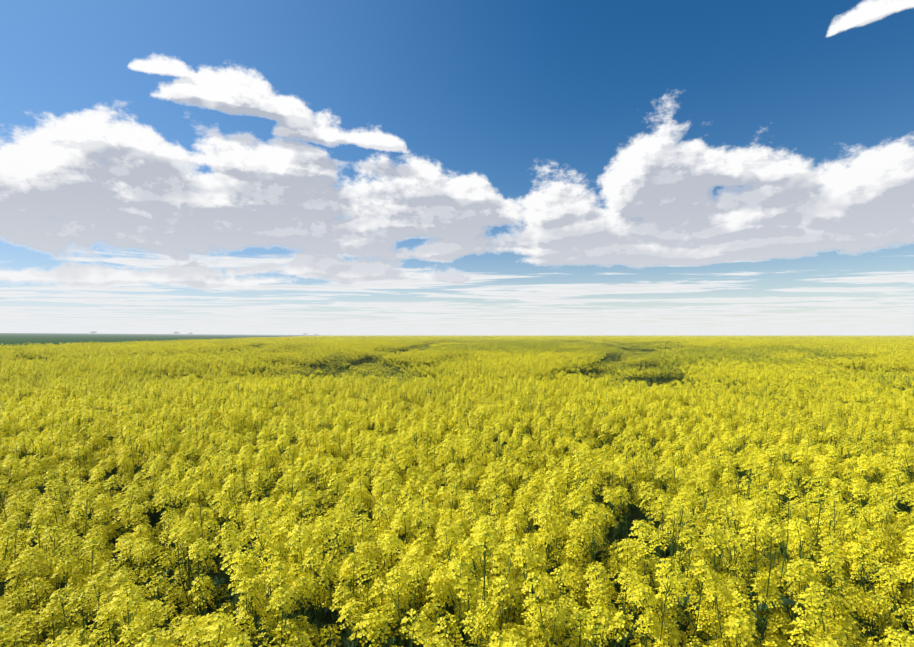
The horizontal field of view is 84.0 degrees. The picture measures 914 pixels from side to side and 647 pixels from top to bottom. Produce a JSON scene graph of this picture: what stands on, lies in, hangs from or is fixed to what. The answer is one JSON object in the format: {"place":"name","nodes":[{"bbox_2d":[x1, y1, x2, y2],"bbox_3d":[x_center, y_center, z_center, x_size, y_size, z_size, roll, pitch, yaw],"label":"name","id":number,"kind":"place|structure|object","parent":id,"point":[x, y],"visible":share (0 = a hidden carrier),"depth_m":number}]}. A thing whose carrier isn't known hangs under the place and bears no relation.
{"place":"outdoors","nodes":[
{"label":"outdoors","id":0,"kind":"place"},
{"bbox_2d":[0,333,322,346],"bbox_3d":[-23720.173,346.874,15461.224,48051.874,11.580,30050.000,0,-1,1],"label":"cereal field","id":1,"kind":"structure","parent":0,"point":[8,339],"depth_m":249.42},
{"bbox_2d":[49,568,831,641],"bbox_3d":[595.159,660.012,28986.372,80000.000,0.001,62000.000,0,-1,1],"label":"ground","id":2,"kind":"structure","parent":0,"point":[599,641],"depth_m":4.29},
{"bbox_2d":[0,0,913,334],"label":"sky","id":3,"kind":"structure","parent":0,"point":[253,167]},
{"bbox_2d":[323,335,913,335],"bbox_3d":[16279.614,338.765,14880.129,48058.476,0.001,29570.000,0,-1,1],"label":"rape canopy","id":4,"kind":"object","parent":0,"point":[618,335],"visible":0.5,"depth_m":1157.63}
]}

